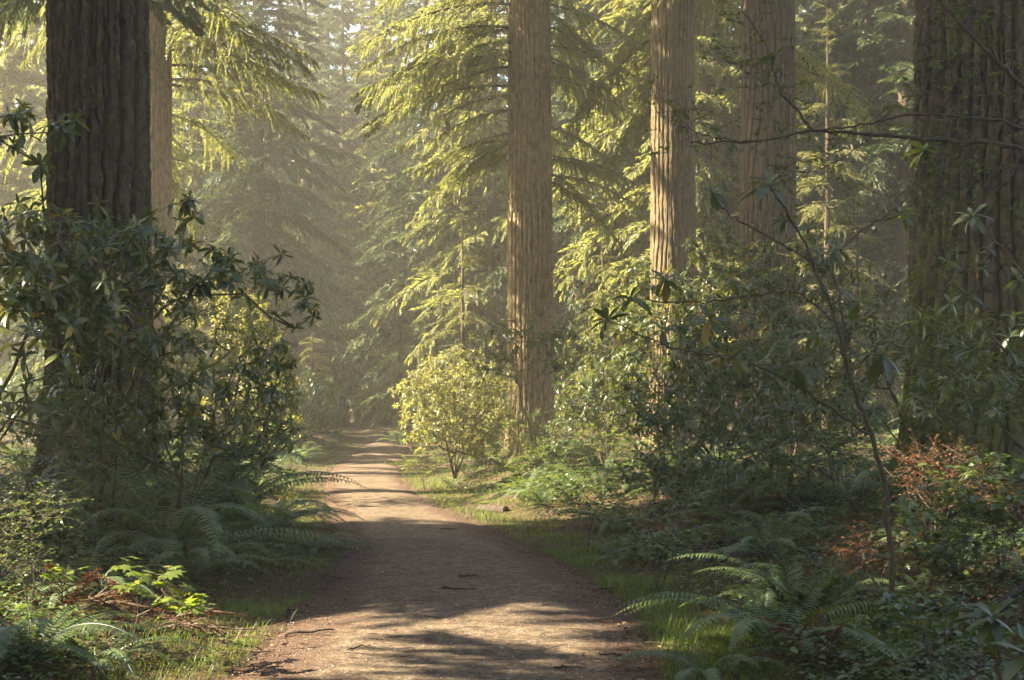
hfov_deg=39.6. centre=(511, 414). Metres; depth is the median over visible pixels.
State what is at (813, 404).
understory bush
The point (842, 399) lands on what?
rhododendron
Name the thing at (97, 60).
giant conifer
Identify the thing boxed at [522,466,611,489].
sword fern
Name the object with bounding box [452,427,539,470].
sword fern
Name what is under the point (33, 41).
fir tree
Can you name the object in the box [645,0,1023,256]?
branch
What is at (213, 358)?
young hemlock
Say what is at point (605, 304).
rhododendron
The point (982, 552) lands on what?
sword fern
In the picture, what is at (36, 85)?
fir tree
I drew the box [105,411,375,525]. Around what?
sword fern
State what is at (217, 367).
rhododendron
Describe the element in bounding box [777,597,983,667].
mossy mound
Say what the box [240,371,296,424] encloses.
understory bush
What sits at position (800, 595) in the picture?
lady fern
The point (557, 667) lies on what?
fallen stick
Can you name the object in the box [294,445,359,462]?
sword fern
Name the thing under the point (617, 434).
huckleberry shrub
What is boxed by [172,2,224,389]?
fir tree
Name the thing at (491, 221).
fir tree
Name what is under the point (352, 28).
sky
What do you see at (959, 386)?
huckleberry shrub
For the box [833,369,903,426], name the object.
understory bush
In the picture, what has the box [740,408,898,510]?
salal bush
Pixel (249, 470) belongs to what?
salal bush
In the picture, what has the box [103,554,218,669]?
vine maple
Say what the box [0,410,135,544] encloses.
huckleberry shrub
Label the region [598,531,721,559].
sword fern
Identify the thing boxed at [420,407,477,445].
understory bush
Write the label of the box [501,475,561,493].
sword fern
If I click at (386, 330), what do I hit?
fir tree
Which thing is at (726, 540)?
fallen log
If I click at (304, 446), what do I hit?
sword fern
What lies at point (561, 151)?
fir tree
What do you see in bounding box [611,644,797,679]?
sword fern
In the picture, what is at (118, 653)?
sword fern
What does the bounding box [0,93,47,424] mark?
fir tree
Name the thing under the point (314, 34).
fir tree
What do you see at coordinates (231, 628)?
fallen stick
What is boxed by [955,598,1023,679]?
rhododendron
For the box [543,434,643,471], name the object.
sword fern
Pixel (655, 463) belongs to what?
rhododendron
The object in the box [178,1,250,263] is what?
fir tree
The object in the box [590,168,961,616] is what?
rhododendron
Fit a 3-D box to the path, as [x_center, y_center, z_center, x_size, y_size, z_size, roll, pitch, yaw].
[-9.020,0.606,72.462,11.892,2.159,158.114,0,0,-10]
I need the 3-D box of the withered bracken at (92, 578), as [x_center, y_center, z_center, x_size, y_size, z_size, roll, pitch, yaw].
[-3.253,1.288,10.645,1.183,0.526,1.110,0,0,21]
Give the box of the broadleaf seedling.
[606,508,715,569]
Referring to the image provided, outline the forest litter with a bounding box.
[0,434,1023,679]
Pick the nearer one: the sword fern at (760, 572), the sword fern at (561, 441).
the sword fern at (760, 572)
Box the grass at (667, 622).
[9,453,868,679]
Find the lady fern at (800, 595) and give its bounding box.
[724,534,883,638]
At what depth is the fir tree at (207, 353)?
83.23 m
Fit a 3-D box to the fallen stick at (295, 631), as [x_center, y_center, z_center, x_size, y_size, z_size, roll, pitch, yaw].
[-1.503,1.616,10.604,0.357,0.039,0.056,0,0,-13]
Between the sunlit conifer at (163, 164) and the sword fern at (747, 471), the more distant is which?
the sunlit conifer at (163, 164)
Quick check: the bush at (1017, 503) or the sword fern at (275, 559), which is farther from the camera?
the sword fern at (275, 559)
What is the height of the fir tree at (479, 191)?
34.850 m
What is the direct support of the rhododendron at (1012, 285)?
on the ground at (360, 441)
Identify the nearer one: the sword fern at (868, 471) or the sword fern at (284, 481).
the sword fern at (868, 471)
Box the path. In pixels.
[236,422,656,679]
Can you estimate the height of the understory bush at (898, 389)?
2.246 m
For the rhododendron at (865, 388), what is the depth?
20.78 m
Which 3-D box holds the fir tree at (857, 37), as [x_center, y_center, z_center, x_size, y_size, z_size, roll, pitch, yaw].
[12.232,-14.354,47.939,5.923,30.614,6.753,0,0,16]
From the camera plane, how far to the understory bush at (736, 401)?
52.01 m
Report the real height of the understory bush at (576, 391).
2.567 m
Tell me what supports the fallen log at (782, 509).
on the ground at (360, 441)
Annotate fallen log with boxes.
[476,504,508,512]
[478,473,522,492]
[715,518,760,548]
[774,500,821,513]
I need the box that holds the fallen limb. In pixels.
[900,585,1023,672]
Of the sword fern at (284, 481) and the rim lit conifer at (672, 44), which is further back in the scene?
the rim lit conifer at (672, 44)
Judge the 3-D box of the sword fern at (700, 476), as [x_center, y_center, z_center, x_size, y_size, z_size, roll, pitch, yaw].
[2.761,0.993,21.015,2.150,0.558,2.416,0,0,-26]
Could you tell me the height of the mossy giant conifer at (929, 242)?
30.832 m
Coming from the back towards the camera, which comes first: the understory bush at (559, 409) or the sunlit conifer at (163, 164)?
the understory bush at (559, 409)
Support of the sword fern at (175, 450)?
on the ground at (360, 441)
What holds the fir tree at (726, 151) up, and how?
on the ground at (360, 441)
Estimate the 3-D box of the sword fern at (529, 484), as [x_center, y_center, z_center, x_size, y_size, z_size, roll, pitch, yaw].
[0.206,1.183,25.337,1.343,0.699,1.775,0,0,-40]
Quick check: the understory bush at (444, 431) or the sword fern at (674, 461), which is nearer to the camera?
the sword fern at (674, 461)
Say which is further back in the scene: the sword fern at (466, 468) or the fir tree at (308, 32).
the fir tree at (308, 32)
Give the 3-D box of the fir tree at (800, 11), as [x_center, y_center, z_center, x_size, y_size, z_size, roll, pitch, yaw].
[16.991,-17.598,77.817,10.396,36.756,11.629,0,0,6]
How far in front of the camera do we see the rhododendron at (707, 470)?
15.01 m
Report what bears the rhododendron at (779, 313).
on the ground at (360, 441)
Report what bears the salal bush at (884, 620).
on the ground at (360, 441)
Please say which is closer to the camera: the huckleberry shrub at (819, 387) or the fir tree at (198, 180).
the huckleberry shrub at (819, 387)
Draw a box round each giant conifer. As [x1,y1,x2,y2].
[27,0,174,506]
[851,0,1023,509]
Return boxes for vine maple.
[28,557,86,638]
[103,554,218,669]
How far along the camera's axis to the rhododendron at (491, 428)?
34.05 m
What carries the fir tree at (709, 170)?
on the ground at (360, 441)
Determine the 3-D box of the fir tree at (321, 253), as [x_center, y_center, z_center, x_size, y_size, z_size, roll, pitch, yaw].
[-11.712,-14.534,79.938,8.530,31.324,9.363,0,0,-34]
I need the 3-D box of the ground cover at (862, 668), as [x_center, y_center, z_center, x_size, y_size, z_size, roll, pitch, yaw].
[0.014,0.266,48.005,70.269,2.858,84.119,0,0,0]
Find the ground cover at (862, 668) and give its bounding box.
[0,410,1023,679]
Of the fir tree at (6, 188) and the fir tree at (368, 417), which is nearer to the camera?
the fir tree at (6, 188)
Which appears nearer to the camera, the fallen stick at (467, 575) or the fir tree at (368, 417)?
the fallen stick at (467, 575)
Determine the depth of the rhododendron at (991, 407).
13.17 m
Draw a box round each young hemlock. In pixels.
[194,291,243,431]
[294,282,333,424]
[365,257,421,433]
[402,179,506,458]
[555,197,639,442]
[796,3,902,430]
[808,159,903,430]
[842,86,897,413]
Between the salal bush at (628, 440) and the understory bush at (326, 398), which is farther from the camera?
the understory bush at (326, 398)
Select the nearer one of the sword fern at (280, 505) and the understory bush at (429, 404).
the sword fern at (280, 505)
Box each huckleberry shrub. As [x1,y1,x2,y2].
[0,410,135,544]
[0,473,93,614]
[165,436,280,479]
[238,414,306,469]
[384,444,446,489]
[474,402,618,459]
[489,437,588,478]
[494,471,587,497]
[512,417,638,459]
[531,484,659,552]
[767,382,852,476]
[897,303,1023,450]
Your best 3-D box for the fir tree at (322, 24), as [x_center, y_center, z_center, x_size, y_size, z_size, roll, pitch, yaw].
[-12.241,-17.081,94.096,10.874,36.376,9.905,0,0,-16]
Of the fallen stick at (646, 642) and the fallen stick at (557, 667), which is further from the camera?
the fallen stick at (646, 642)
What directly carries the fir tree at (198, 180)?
on the ground at (360, 441)
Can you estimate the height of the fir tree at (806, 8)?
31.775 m
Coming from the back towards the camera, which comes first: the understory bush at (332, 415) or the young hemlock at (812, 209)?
the understory bush at (332, 415)
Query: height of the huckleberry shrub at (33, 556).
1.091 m
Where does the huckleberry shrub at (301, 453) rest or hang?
on the ground at (360, 441)
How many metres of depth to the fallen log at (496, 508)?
24.16 m
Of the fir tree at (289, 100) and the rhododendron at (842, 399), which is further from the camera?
the fir tree at (289, 100)
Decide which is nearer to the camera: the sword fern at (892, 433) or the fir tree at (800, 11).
the sword fern at (892, 433)
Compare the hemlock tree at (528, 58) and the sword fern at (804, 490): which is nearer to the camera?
the sword fern at (804, 490)
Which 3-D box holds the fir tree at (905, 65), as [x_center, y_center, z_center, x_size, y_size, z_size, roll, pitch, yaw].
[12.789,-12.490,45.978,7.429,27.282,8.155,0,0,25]
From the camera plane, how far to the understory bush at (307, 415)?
45.92 m
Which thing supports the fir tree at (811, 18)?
on the ground at (360, 441)
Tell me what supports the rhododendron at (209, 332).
on the ground at (360, 441)
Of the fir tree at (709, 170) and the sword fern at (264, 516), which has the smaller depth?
the sword fern at (264, 516)
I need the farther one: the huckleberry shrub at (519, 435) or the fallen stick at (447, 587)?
the huckleberry shrub at (519, 435)
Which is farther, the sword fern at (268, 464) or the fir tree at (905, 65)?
the fir tree at (905, 65)
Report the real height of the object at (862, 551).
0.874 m
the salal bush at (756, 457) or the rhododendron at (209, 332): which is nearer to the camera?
the salal bush at (756, 457)
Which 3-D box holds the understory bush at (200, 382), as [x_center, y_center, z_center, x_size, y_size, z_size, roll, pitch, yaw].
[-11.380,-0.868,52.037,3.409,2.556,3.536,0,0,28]
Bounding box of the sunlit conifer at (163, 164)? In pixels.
[0,0,329,452]
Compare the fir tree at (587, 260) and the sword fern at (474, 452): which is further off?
the fir tree at (587, 260)
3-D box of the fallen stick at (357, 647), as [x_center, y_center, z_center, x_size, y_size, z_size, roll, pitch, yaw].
[-1.065,1.613,9.906,0.033,0.025,0.217,0,0,41]
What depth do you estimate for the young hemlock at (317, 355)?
69.98 m
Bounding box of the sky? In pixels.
[1,0,810,336]
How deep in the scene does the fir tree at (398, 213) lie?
71.64 m
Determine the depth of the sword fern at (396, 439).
55.86 m
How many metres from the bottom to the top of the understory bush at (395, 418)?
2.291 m
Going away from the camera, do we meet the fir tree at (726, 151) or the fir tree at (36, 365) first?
the fir tree at (36, 365)
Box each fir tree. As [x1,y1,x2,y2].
[0,0,211,48]
[0,1,46,405]
[0,24,46,420]
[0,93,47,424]
[10,150,46,432]
[15,1,46,368]
[22,10,46,187]
[31,294,172,372]
[171,1,287,395]
[172,0,298,372]
[172,0,346,383]
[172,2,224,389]
[172,74,211,395]
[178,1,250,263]
[219,0,336,406]
[239,0,372,420]
[265,0,375,419]
[268,0,411,424]
[269,0,317,178]
[289,0,317,182]
[292,7,360,397]
[314,0,439,425]
[315,0,431,421]
[331,0,501,428]
[331,35,390,422]
[337,0,416,417]
[350,0,439,420]
[370,0,601,428]
[375,0,507,415]
[406,0,507,397]
[464,0,640,423]
[551,0,643,420]
[551,0,740,398]
[551,4,637,363]
[578,0,838,423]
[633,0,810,415]
[734,0,849,359]
[736,0,895,408]
[795,0,913,423]
[796,0,915,427]
[799,6,888,308]
[846,3,913,368]
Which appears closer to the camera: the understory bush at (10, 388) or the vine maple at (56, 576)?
the vine maple at (56, 576)
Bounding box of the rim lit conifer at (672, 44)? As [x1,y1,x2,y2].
[560,0,740,449]
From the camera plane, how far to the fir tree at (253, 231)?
61.58 m
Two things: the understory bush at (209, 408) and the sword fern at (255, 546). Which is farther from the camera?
the understory bush at (209, 408)
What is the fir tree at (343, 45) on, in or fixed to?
on the ground at (360, 441)
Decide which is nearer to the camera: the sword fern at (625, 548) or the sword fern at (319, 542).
the sword fern at (625, 548)
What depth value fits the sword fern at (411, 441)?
54.33 m
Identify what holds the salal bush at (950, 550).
on the ground at (360, 441)
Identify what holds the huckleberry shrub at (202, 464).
on the ground at (360, 441)
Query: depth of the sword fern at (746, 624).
9.66 m
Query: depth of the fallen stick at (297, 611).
11.79 m
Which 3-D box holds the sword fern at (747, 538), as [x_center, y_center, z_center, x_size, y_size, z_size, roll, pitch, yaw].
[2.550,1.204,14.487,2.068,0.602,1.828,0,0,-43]
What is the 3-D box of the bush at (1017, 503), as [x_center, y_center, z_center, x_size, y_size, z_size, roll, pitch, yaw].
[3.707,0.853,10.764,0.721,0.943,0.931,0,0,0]
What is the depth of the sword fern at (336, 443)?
52.13 m
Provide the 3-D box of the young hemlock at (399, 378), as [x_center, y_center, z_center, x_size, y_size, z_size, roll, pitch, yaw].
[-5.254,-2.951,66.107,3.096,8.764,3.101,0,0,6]
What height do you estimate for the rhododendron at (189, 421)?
2.384 m
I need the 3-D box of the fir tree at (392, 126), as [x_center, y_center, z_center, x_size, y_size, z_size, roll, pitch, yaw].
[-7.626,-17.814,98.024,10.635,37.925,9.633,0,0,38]
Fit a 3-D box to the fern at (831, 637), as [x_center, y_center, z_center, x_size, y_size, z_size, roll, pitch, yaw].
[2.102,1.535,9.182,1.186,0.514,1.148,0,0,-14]
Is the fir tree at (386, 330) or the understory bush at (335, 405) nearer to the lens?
the fir tree at (386, 330)
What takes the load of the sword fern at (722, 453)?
on the ground at (360, 441)
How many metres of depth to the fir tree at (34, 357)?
44.05 m
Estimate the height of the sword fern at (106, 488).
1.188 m
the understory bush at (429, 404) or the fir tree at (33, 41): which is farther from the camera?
the fir tree at (33, 41)
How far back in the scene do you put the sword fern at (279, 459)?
34.87 m
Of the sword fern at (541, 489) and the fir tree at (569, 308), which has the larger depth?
the fir tree at (569, 308)
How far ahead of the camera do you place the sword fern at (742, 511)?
18.04 m
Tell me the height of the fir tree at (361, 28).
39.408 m
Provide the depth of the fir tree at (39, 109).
73.83 m
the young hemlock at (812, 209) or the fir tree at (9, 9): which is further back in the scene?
the young hemlock at (812, 209)
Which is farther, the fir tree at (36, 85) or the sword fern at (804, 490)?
the fir tree at (36, 85)
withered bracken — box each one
[0,559,159,613]
[60,574,246,636]
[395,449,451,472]
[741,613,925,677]
[866,425,1023,566]
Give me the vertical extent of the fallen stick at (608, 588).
0.022 m
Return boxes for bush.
[0,368,22,419]
[0,368,42,432]
[148,443,297,529]
[173,357,233,418]
[190,372,281,433]
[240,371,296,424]
[244,387,329,446]
[266,367,358,441]
[301,380,347,423]
[304,399,349,431]
[382,397,412,426]
[408,378,481,426]
[408,393,475,443]
[419,377,506,426]
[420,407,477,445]
[531,463,616,508]
[554,359,647,431]
[555,391,598,433]
[588,447,715,523]
[600,419,686,473]
[618,526,696,591]
[640,477,737,539]
[682,428,793,500]
[716,369,737,419]
[719,452,837,523]
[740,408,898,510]
[798,382,834,424]
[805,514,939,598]
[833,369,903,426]
[842,584,997,679]
[868,443,1023,597]
[891,374,904,407]
[954,468,1023,579]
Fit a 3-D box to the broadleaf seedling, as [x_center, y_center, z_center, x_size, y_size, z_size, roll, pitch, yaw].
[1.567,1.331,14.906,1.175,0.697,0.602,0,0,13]
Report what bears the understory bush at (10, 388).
on the ground at (360, 441)
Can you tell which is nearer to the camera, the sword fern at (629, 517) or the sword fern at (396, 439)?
the sword fern at (629, 517)
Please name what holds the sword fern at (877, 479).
on the ground at (360, 441)
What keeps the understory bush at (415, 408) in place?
on the ground at (360, 441)
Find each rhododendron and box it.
[0,98,119,451]
[0,189,321,535]
[42,320,305,549]
[154,280,308,450]
[156,278,301,503]
[387,341,531,478]
[452,378,521,468]
[459,316,589,475]
[531,320,659,471]
[554,275,646,451]
[567,249,732,478]
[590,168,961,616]
[620,308,792,502]
[624,413,698,530]
[657,207,860,486]
[675,441,767,546]
[714,305,888,510]
[794,256,907,440]
[874,243,1023,520]
[899,136,1023,377]
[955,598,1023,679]
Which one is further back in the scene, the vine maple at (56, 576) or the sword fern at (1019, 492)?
the sword fern at (1019, 492)
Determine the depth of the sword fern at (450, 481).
31.57 m
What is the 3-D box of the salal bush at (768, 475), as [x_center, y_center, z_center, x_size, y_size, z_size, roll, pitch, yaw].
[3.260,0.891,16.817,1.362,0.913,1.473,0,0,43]
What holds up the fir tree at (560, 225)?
on the ground at (360, 441)
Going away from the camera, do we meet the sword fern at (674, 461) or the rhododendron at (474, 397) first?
the sword fern at (674, 461)
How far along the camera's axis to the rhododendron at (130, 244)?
12.73 m
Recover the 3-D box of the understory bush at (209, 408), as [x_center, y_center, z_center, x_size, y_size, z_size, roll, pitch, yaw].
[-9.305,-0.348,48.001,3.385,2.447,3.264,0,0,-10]
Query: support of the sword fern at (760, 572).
on the ground at (360, 441)
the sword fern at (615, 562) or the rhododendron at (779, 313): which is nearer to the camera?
the sword fern at (615, 562)
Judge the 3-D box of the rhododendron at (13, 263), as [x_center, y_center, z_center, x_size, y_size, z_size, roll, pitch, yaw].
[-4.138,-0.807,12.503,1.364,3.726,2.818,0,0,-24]
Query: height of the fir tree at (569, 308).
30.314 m
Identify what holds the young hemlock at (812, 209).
on the ground at (360, 441)
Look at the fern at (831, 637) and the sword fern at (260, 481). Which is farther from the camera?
the sword fern at (260, 481)
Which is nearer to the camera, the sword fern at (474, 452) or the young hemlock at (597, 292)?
the sword fern at (474, 452)
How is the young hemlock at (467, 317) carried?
on the ground at (360, 441)
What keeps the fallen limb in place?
on the ground at (360, 441)
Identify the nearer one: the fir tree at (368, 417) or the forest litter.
the forest litter
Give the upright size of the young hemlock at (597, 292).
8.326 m
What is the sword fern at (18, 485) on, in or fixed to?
on the ground at (360, 441)
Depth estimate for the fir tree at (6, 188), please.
56.79 m
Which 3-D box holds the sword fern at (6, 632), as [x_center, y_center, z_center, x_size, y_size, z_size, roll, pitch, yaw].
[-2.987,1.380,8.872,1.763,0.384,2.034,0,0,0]
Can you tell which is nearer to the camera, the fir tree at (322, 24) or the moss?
the moss
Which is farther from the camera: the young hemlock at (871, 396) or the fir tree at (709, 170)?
the fir tree at (709, 170)
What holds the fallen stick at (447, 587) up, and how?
on the path
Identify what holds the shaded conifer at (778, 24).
on the ground at (360, 441)
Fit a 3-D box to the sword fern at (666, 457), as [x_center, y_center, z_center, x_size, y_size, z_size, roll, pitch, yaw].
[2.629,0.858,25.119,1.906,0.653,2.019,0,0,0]
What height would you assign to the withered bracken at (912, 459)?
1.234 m
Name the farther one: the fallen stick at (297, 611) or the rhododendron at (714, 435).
the rhododendron at (714, 435)
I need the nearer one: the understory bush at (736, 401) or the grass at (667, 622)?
the grass at (667, 622)
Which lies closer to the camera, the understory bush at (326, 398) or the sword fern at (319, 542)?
the sword fern at (319, 542)
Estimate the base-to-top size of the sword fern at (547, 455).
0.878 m
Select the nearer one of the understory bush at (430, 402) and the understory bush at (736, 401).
the understory bush at (736, 401)
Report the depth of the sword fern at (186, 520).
13.82 m
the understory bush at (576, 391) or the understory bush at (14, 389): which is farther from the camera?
the understory bush at (576, 391)
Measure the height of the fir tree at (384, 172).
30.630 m
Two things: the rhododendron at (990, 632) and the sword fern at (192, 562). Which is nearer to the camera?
the rhododendron at (990, 632)
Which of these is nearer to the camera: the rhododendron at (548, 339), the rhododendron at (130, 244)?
the rhododendron at (130, 244)
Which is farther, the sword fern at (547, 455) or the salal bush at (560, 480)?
the sword fern at (547, 455)
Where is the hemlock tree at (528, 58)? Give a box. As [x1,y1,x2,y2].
[346,0,649,464]
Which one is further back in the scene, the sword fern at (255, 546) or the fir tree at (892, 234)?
the fir tree at (892, 234)
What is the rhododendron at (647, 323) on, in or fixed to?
on the ground at (360, 441)
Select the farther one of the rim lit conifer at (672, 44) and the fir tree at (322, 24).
the fir tree at (322, 24)
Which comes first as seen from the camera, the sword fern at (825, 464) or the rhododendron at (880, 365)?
the rhododendron at (880, 365)
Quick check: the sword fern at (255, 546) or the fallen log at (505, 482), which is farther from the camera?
the fallen log at (505, 482)
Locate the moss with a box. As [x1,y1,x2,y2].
[0,430,1023,679]
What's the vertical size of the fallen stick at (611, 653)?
0.022 m
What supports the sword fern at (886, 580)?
on the ground at (360, 441)
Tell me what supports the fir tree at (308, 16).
on the ground at (360, 441)
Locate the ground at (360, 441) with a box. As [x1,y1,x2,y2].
[0,389,1023,679]
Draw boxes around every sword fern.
[0,418,239,521]
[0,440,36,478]
[0,468,168,538]
[0,557,212,609]
[0,602,185,673]
[16,620,225,679]
[25,428,362,564]
[85,529,291,582]
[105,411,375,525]
[111,427,297,510]
[142,517,314,569]
[160,427,202,465]
[197,496,349,542]
[228,544,331,569]
[241,491,371,528]
[243,459,290,490]
[257,447,316,471]
[260,458,332,492]
[269,441,332,463]
[273,530,378,554]
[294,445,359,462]
[302,435,361,449]
[369,427,413,444]
[388,432,438,446]
[426,474,477,487]
[427,454,489,474]
[440,435,500,462]
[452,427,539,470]
[476,461,555,500]
[488,479,586,505]
[496,434,589,473]
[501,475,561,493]
[522,421,602,462]
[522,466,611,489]
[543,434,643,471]
[544,503,670,535]
[546,451,659,499]
[565,458,692,497]
[577,539,656,564]
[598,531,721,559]
[607,436,741,485]
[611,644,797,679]
[613,585,936,668]
[615,450,704,476]
[617,463,747,500]
[636,484,816,522]
[658,434,765,471]
[663,544,889,604]
[682,506,872,565]
[686,448,885,503]
[688,451,824,493]
[778,450,886,476]
[810,446,1012,514]
[818,449,891,490]
[834,563,999,613]
[851,523,1023,574]
[883,418,898,441]
[889,456,1023,529]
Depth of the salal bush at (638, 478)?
19.52 m
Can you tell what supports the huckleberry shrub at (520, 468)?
on the ground at (360, 441)
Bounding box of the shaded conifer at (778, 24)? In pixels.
[653,0,877,448]
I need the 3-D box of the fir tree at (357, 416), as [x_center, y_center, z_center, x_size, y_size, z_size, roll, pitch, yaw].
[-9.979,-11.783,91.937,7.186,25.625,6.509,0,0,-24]
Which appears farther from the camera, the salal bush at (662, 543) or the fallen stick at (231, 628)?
the salal bush at (662, 543)
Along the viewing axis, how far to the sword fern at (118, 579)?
11.41 m
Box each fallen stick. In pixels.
[210,624,256,629]
[286,628,333,634]
[287,609,309,612]
[346,644,370,649]
[442,586,473,589]
[458,574,479,576]
[554,664,579,668]
[598,586,630,589]
[598,652,634,655]
[642,641,710,647]
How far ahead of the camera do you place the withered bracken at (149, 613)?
10.55 m
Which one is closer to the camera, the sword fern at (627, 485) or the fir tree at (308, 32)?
the sword fern at (627, 485)
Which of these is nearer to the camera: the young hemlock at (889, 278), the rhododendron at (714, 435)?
the rhododendron at (714, 435)
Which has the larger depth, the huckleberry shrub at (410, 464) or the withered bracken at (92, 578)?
the huckleberry shrub at (410, 464)
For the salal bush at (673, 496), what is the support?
on the ground at (360, 441)
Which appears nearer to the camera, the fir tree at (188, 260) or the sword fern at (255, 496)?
the sword fern at (255, 496)
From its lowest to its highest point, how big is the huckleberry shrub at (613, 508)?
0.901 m
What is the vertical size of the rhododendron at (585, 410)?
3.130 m
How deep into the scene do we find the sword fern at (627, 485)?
22.98 m
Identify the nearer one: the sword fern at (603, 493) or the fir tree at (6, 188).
the sword fern at (603, 493)

